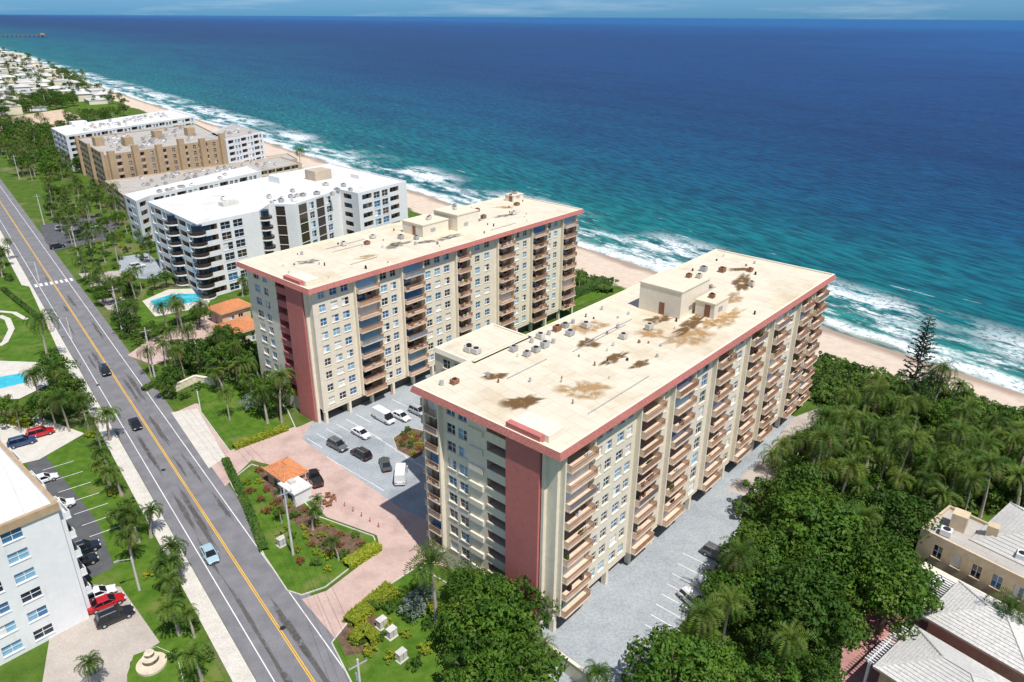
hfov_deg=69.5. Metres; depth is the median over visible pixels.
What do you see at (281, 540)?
electrical cabinet
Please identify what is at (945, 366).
palm tree
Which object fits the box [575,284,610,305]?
lawn strip
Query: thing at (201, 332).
driveway
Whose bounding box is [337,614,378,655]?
flower bed
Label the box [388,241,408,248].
roof stain
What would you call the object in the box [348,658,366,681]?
utility pole
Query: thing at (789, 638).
palm tree
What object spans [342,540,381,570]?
hedge
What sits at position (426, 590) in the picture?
silver buttonwood tree
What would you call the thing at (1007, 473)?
palm grove
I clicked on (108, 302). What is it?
entry drive
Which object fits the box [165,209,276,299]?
curved balconies
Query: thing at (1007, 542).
roof
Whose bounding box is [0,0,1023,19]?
sky
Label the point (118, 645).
paver court
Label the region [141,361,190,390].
hedge
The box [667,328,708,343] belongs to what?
roof stain
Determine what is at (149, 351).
utility pole
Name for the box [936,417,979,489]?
palm tree
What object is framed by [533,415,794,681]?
service driveway
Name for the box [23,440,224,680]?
lawn
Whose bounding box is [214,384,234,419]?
palm tree
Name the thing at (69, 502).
parked car
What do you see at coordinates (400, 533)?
paver driveway
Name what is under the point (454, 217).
rooftop equipment
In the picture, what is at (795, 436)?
palm tree
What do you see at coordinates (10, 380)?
swimming pool
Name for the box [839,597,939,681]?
villa terrace
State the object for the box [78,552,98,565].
parked car
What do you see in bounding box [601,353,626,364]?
roof stain
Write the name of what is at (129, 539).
street planting
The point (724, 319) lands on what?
roof stain
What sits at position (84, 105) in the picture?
green field
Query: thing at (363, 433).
parked car
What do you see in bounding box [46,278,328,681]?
road wear
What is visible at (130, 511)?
palm tree
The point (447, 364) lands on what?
wing windows
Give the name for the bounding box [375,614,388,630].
electrical cabinet
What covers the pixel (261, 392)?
palm tree
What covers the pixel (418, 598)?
silver buttonwood tree
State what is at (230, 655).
sidewalk
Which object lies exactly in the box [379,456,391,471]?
parked car
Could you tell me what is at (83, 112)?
tree mass
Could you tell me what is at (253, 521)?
hedge
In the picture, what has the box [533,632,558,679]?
palm tree
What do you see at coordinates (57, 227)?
parked car
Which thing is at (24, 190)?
ground
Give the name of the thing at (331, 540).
palm tree
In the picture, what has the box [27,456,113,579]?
parking
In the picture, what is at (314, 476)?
pickup truck
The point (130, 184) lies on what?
walls
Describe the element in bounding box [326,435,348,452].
parked car
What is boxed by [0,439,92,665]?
walls
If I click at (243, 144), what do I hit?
windows
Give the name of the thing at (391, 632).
electrical cabinet
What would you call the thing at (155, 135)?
rooftop equipment
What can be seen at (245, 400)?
silver buttonwood tree
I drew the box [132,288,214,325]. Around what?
garden lawn
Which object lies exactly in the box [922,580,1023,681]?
salmon villa
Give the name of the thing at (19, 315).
garden path
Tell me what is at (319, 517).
kerb
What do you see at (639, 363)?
roof stain
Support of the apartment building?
on the ground at (24, 190)
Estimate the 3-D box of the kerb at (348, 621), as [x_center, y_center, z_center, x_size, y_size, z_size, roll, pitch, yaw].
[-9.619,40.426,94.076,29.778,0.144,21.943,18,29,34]
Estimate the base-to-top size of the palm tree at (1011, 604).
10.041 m
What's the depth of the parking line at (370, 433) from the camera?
140.91 m
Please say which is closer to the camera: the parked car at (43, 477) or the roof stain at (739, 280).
the parked car at (43, 477)
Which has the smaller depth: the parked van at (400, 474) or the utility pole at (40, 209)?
the parked van at (400, 474)
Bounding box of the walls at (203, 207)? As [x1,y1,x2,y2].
[148,163,407,295]
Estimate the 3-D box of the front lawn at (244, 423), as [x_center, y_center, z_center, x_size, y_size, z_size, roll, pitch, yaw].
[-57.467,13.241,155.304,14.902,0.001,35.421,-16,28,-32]
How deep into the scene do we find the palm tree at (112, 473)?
122.88 m
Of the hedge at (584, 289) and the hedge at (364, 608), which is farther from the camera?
the hedge at (584, 289)
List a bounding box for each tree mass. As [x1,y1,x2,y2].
[0,89,78,115]
[42,100,128,133]
[53,66,129,103]
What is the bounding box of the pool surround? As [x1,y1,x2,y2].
[143,289,209,316]
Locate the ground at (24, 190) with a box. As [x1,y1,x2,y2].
[0,66,1023,681]
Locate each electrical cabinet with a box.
[276,534,287,548]
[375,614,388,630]
[385,624,398,641]
[394,646,408,664]
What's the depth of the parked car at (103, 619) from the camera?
98.62 m
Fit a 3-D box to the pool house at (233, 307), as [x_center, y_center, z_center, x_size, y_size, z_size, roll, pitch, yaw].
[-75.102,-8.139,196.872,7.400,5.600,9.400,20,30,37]
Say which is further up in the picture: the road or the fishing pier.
the fishing pier
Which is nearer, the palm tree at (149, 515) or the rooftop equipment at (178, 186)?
the palm tree at (149, 515)
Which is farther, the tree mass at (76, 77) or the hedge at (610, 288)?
the tree mass at (76, 77)
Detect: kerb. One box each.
[196,370,294,451]
[229,464,374,594]
[331,566,548,681]
[393,427,422,459]
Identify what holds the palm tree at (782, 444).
on the ground at (24, 190)
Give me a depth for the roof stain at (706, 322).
121.80 m
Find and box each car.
[6,434,36,448]
[25,425,54,436]
[36,472,58,482]
[49,242,64,248]
[54,224,64,230]
[57,497,75,507]
[69,229,83,232]
[75,539,100,552]
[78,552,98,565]
[87,592,125,613]
[88,584,116,601]
[93,604,134,628]
[99,363,111,376]
[128,262,145,268]
[128,417,142,430]
[199,543,219,564]
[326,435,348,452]
[350,446,372,460]
[351,426,371,439]
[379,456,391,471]
[391,409,410,421]
[408,402,422,417]
[631,634,663,664]
[677,585,703,611]
[700,541,731,563]
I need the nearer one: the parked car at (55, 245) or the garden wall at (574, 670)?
the garden wall at (574, 670)
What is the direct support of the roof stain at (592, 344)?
on the apartment building
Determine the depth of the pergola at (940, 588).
99.62 m
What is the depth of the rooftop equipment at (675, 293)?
123.86 m
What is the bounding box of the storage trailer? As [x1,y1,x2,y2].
[277,476,312,506]
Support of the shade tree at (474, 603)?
on the lawn at (375, 667)
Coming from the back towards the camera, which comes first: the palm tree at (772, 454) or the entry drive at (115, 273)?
the entry drive at (115, 273)
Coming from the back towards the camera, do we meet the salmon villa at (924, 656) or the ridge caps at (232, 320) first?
the ridge caps at (232, 320)
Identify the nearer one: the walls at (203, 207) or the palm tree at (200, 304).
the palm tree at (200, 304)
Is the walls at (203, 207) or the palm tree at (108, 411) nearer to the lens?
the palm tree at (108, 411)
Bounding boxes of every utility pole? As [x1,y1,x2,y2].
[35,194,44,224]
[108,286,122,329]
[140,327,155,376]
[277,489,293,554]
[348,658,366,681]
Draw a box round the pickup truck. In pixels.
[306,468,323,487]
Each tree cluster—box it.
[180,324,294,411]
[430,559,568,681]
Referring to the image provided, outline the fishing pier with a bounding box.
[2,33,44,36]
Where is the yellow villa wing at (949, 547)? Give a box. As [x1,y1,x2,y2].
[915,505,1023,611]
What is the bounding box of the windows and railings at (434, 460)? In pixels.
[423,290,829,617]
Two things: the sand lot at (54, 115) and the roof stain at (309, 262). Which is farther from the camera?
the sand lot at (54, 115)
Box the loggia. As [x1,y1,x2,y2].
[921,562,1000,601]
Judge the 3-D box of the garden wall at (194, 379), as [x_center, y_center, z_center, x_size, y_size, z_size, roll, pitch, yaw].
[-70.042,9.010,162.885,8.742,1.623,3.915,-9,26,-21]
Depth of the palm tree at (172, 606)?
94.34 m
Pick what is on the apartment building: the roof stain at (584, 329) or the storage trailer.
the roof stain at (584, 329)
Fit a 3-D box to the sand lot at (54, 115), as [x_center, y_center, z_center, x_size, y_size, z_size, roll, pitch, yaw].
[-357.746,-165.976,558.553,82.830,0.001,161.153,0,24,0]
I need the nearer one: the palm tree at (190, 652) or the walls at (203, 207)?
the palm tree at (190, 652)
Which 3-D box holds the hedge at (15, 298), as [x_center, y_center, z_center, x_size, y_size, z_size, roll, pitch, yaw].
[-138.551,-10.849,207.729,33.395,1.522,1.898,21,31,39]
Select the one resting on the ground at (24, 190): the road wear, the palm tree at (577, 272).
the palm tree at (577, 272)
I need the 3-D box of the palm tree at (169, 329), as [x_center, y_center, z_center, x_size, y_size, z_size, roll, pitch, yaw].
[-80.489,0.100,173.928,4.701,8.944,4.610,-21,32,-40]
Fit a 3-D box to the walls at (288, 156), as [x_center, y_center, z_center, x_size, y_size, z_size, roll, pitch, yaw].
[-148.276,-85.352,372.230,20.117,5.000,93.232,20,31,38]
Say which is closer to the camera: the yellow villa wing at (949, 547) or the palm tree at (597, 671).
the palm tree at (597, 671)
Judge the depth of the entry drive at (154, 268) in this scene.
240.46 m
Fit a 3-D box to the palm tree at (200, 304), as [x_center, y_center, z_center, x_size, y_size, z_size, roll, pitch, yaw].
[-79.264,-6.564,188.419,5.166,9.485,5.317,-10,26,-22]
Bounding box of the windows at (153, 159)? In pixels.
[85,142,217,177]
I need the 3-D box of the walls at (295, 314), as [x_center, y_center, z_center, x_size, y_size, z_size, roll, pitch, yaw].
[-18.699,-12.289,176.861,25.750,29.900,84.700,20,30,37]
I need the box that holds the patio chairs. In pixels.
[323,492,335,507]
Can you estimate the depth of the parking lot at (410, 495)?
140.93 m
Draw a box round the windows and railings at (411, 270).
[254,216,578,403]
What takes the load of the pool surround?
on the garden lawn at (145, 314)
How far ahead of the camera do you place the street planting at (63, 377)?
148.52 m
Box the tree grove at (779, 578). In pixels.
[622,448,945,681]
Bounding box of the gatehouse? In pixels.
[262,456,308,487]
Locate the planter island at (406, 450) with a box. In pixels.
[394,428,423,458]
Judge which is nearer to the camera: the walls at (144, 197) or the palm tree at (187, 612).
the palm tree at (187, 612)
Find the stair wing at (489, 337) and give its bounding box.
[433,323,530,373]
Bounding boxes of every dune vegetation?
[575,270,619,291]
[811,356,1023,438]
[818,350,870,371]
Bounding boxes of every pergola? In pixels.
[863,626,908,681]
[905,573,955,627]
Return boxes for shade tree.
[39,386,76,416]
[437,571,536,652]
[768,490,877,571]
[819,523,917,601]
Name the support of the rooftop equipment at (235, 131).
on the walls at (242, 134)
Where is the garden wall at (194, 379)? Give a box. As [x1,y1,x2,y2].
[173,375,215,391]
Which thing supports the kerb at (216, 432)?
on the ground at (24, 190)
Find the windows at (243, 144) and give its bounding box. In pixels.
[228,134,263,160]
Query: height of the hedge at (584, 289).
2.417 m
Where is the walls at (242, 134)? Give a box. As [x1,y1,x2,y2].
[209,124,265,163]
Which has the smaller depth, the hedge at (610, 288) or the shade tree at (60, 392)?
the shade tree at (60, 392)
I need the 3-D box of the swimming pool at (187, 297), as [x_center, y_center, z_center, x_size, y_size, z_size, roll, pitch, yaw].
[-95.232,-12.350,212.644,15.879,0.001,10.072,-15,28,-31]
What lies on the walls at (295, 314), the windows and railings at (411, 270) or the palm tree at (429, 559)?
the windows and railings at (411, 270)
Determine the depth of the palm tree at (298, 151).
387.89 m
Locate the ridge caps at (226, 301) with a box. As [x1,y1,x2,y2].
[208,298,249,314]
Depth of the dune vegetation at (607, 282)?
224.59 m
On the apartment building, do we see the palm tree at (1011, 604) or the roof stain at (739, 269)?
the roof stain at (739, 269)
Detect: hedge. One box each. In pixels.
[0,286,39,318]
[0,414,34,427]
[119,321,142,338]
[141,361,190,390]
[153,315,196,331]
[221,457,268,552]
[231,423,288,449]
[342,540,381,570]
[342,580,397,627]
[347,621,381,648]
[574,276,607,299]
[575,276,613,293]
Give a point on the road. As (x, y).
(261, 575)
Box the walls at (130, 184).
[105,157,301,214]
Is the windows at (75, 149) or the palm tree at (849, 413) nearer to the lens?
the palm tree at (849, 413)
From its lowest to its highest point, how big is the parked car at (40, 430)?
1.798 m
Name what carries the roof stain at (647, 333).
on the apartment building
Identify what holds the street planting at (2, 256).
on the ground at (24, 190)
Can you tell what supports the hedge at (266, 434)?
on the front lawn at (244, 423)
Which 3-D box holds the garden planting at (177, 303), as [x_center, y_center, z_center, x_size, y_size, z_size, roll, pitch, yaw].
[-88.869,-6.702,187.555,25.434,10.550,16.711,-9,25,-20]
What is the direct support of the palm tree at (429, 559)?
on the ground at (24, 190)
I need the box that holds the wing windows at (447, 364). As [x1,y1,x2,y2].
[444,359,456,368]
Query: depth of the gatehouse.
127.32 m
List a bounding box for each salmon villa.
[873,625,1010,681]
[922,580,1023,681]
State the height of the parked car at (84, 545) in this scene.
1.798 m
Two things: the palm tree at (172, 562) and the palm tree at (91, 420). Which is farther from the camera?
the palm tree at (91, 420)
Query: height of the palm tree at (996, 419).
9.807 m
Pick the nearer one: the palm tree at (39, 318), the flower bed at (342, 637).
the flower bed at (342, 637)
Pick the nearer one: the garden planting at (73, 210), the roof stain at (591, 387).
the roof stain at (591, 387)
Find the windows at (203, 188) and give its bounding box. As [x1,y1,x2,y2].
[132,175,255,240]
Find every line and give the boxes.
[0,186,344,681]
[0,201,314,681]
[307,399,422,490]
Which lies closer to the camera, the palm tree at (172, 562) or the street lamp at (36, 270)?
the palm tree at (172, 562)
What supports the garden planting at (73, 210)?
on the ground at (24, 190)
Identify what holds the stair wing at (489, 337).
on the ground at (24, 190)
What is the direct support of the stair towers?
on the ground at (24, 190)
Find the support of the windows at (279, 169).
attached to the walls at (130, 184)
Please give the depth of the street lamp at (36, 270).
225.15 m
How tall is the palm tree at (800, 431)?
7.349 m
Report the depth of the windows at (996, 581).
102.57 m
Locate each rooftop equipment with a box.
[68,112,169,130]
[91,127,196,150]
[139,161,277,186]
[156,173,226,192]
[218,167,369,206]
[223,128,251,133]
[282,190,526,278]
[439,254,756,413]
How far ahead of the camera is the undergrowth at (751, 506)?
96.87 m
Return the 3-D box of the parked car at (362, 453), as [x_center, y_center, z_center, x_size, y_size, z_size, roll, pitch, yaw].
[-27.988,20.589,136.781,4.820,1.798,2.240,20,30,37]
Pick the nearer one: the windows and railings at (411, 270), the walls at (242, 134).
the windows and railings at (411, 270)
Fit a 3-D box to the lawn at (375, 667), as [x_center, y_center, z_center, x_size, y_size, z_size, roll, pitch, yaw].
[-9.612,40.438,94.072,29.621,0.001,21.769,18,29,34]
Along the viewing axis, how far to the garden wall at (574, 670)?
90.50 m
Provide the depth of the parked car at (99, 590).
103.04 m
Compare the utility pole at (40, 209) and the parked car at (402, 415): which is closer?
the parked car at (402, 415)
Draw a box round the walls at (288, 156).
[256,153,297,161]
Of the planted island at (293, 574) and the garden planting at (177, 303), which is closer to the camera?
the planted island at (293, 574)
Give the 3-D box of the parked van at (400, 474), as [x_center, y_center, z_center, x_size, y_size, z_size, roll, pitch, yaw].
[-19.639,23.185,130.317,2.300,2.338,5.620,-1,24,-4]
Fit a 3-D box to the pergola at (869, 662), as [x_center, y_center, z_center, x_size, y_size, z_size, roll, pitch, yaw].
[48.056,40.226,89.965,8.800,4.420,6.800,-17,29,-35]
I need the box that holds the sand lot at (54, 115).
[12,109,80,135]
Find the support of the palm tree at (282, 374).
on the front lawn at (244, 423)
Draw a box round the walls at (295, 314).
[236,196,583,423]
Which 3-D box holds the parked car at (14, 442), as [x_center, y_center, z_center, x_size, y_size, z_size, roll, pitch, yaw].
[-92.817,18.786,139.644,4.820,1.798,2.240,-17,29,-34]
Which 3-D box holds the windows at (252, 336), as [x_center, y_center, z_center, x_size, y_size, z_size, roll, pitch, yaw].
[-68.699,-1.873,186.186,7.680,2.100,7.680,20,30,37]
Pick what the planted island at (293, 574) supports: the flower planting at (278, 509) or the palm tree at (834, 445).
the flower planting at (278, 509)
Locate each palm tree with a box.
[0,237,13,259]
[4,399,25,432]
[22,307,59,359]
[68,392,90,430]
[74,649,103,681]
[79,411,105,445]
[93,406,121,440]
[95,463,123,496]
[112,280,127,299]
[114,503,142,539]
[120,267,137,294]
[137,500,163,538]
[149,591,185,635]
[155,550,184,590]
[156,534,188,582]
[158,324,179,342]
[173,603,199,637]
[173,639,208,681]
[189,297,209,331]
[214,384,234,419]
[249,385,272,423]
[267,365,293,422]
[293,146,305,159]
[305,503,323,530]
[324,535,340,560]
[403,538,456,625]
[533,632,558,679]
[575,268,585,286]
[582,659,612,681]
[718,535,762,583]
[758,443,786,501]
[764,618,818,678]
[771,434,796,475]
[781,428,807,459]
[796,423,812,459]
[814,425,850,466]
[835,404,862,429]
[860,416,893,465]
[892,423,933,494]
[920,364,947,390]
[929,357,958,395]
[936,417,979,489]
[981,408,1013,430]
[983,585,1023,625]
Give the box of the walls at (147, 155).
[78,124,221,190]
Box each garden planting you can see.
[41,167,155,271]
[70,255,248,337]
[110,293,210,344]
[134,321,260,398]
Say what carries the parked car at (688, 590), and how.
on the service driveway at (608, 620)
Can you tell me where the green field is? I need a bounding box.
[72,101,129,117]
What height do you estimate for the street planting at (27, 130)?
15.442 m
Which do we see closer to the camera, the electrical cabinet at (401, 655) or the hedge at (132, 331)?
the electrical cabinet at (401, 655)
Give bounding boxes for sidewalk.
[0,231,255,681]
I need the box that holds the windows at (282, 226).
[151,187,396,292]
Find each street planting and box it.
[0,111,80,179]
[0,245,13,279]
[0,351,96,436]
[88,444,213,681]
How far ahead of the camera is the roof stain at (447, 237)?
167.77 m
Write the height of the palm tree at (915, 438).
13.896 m
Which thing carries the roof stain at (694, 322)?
on the apartment building
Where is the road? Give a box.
[0,179,349,681]
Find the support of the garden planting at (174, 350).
on the ground at (24, 190)
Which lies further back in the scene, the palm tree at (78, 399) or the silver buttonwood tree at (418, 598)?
the palm tree at (78, 399)
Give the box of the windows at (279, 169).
[261,165,295,176]
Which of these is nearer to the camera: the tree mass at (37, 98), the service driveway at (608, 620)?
the service driveway at (608, 620)
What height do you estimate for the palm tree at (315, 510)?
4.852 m
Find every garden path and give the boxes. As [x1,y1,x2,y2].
[0,310,27,319]
[0,315,14,345]
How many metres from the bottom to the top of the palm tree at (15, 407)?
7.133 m
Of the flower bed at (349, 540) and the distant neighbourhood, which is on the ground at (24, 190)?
the distant neighbourhood
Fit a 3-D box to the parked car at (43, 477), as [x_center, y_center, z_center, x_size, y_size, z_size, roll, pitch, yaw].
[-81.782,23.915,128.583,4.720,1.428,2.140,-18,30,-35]
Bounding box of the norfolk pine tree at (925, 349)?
[895,316,937,413]
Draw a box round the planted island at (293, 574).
[238,465,373,593]
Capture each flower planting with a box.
[242,466,365,572]
[348,583,445,672]
[394,426,423,454]
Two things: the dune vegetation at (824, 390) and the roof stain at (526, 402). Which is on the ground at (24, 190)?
the dune vegetation at (824, 390)
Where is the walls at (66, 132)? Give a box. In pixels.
[51,110,195,170]
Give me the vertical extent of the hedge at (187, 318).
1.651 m
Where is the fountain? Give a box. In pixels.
[136,649,166,676]
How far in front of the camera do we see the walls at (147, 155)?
358.81 m
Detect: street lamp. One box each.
[26,262,39,280]
[57,317,72,339]
[113,557,140,590]
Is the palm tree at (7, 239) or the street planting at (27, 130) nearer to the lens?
the palm tree at (7, 239)
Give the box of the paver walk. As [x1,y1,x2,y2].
[725,408,819,498]
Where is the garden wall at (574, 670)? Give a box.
[549,644,590,681]
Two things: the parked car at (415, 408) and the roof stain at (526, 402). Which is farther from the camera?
the parked car at (415, 408)
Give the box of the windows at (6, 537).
[0,526,68,655]
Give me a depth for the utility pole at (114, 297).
188.08 m
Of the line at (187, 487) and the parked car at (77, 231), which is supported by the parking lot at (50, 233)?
the parked car at (77, 231)
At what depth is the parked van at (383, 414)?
148.06 m
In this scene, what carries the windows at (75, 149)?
attached to the walls at (66, 132)
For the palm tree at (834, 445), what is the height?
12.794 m
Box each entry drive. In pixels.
[79,270,120,286]
[99,297,129,312]
[118,253,162,278]
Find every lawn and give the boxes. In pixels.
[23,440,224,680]
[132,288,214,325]
[197,368,293,450]
[333,568,550,681]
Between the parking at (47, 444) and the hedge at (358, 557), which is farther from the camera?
the parking at (47, 444)
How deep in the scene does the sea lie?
580.28 m
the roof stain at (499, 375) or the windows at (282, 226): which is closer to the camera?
the roof stain at (499, 375)
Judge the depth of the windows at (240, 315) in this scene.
195.12 m
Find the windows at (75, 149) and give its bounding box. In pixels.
[54,118,192,167]
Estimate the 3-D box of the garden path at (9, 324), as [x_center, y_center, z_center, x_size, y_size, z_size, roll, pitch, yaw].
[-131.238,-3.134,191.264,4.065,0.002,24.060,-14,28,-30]
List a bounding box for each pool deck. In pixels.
[0,361,48,398]
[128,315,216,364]
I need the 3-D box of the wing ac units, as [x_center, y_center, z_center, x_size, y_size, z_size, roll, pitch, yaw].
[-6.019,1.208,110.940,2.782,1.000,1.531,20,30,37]
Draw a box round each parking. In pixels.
[0,417,83,462]
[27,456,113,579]
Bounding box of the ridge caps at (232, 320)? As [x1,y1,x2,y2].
[211,315,253,327]
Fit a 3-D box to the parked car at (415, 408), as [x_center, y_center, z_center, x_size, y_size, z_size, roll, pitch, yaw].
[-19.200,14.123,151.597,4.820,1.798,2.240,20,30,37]
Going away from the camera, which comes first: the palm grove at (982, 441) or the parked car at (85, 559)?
the parked car at (85, 559)
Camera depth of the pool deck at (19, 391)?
163.60 m
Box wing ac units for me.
[464,343,480,354]
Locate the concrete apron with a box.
[171,409,224,467]
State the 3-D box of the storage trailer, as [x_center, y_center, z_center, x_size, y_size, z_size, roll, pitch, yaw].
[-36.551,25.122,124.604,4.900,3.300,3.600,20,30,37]
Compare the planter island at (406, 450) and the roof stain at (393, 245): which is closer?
the planter island at (406, 450)
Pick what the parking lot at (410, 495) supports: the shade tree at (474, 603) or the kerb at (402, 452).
the kerb at (402, 452)
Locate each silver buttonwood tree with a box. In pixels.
[238,393,262,409]
[397,588,427,621]
[413,581,439,603]
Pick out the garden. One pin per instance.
(24, 343)
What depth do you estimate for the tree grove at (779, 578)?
92.67 m
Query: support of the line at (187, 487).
on the road
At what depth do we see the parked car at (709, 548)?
111.37 m
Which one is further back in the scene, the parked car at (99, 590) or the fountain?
the parked car at (99, 590)
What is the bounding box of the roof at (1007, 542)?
[969,501,1023,565]
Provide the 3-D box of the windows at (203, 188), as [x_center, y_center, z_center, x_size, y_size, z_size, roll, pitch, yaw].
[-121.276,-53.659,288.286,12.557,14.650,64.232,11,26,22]
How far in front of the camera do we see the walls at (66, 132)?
413.39 m
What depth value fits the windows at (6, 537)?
92.60 m
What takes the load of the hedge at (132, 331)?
on the ground at (24, 190)
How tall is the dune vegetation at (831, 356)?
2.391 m
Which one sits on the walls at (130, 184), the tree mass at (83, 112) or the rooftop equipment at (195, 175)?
the rooftop equipment at (195, 175)
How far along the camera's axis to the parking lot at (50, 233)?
274.79 m
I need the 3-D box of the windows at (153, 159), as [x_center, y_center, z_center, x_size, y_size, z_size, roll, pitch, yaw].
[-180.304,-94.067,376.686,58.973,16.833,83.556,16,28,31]
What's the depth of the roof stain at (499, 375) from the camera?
103.14 m
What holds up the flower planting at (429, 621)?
on the lawn at (375, 667)
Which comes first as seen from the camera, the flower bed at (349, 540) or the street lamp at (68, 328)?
the flower bed at (349, 540)
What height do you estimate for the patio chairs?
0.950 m
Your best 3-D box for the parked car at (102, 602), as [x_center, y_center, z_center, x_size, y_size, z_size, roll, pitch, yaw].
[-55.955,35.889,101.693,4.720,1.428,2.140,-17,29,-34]
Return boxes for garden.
[0,280,64,369]
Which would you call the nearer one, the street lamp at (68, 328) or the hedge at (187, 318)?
the street lamp at (68, 328)
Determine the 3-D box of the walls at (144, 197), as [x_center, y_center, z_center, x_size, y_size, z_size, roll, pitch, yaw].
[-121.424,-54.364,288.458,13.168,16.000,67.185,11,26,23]
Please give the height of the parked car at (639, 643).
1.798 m
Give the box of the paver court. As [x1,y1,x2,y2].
[43,584,158,681]
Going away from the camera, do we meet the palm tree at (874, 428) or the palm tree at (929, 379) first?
the palm tree at (874, 428)
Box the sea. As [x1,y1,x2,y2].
[0,15,1023,393]
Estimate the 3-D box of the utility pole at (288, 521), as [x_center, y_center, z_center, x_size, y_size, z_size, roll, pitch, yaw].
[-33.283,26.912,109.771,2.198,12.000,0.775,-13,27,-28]
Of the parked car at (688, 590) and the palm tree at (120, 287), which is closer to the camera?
the parked car at (688, 590)
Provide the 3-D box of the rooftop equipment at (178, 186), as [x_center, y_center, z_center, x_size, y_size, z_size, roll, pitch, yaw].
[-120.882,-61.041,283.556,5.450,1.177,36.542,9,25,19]
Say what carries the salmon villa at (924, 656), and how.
on the ground at (24, 190)
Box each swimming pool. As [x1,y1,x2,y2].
[0,373,27,387]
[151,293,200,308]
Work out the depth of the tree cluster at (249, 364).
160.36 m
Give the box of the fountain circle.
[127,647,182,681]
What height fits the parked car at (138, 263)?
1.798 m
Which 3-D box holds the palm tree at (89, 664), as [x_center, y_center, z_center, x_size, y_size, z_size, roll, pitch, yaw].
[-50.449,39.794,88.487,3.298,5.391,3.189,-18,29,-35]
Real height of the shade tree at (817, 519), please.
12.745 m
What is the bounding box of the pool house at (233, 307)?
[208,298,250,323]
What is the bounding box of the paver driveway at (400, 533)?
[179,403,446,637]
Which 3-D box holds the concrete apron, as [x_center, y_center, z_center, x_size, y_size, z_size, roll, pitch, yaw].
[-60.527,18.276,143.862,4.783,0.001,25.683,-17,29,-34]
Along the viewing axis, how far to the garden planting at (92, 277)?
209.63 m
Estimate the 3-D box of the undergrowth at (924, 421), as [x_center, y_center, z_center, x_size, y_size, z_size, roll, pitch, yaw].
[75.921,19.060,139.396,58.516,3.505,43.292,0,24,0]
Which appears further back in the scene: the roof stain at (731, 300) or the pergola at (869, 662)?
the roof stain at (731, 300)
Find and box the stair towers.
[74,133,226,184]
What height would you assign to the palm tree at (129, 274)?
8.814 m
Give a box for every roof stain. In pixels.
[300,259,318,263]
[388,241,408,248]
[440,234,458,240]
[483,373,507,378]
[502,395,541,408]
[559,383,608,397]
[572,322,607,331]
[578,338,599,346]
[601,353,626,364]
[630,360,648,367]
[641,329,662,336]
[645,316,671,322]
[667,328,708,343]
[672,315,703,334]
[703,319,717,327]
[712,312,739,326]
[728,293,741,302]
[730,268,746,270]
[732,274,748,289]
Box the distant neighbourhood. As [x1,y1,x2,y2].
[0,47,121,115]
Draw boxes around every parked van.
[372,404,395,424]
[394,463,407,484]
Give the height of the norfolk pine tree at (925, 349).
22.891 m
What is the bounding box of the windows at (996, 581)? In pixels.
[929,544,1023,600]
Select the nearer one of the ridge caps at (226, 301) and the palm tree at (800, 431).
the palm tree at (800, 431)
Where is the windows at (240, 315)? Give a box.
[216,313,242,321]
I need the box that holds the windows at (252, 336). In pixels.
[242,332,254,341]
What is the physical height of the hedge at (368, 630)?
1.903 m
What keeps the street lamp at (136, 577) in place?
on the lawn at (120, 573)
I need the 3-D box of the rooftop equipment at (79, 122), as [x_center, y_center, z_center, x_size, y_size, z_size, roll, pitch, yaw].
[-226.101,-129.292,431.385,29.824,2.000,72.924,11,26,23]
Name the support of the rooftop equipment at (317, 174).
on the walls at (203, 207)
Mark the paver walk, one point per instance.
(760, 469)
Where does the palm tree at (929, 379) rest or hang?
on the ground at (24, 190)
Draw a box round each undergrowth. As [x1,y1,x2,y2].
[620,468,919,681]
[771,390,1023,511]
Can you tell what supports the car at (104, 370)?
on the road
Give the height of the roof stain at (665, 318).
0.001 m
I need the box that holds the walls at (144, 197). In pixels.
[124,166,261,242]
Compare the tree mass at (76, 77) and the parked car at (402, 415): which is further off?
the tree mass at (76, 77)
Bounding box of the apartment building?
[410,249,835,632]
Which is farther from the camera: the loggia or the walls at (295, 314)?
the walls at (295, 314)
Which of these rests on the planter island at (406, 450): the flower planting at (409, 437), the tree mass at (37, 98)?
the flower planting at (409, 437)
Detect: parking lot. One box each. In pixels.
[39,215,118,250]
[302,371,435,519]
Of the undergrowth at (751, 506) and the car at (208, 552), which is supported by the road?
the car at (208, 552)
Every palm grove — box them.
[742,366,1023,517]
[911,427,1023,507]
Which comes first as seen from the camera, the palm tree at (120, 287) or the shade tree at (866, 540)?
the shade tree at (866, 540)
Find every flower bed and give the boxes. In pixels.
[259,470,363,554]
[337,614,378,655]

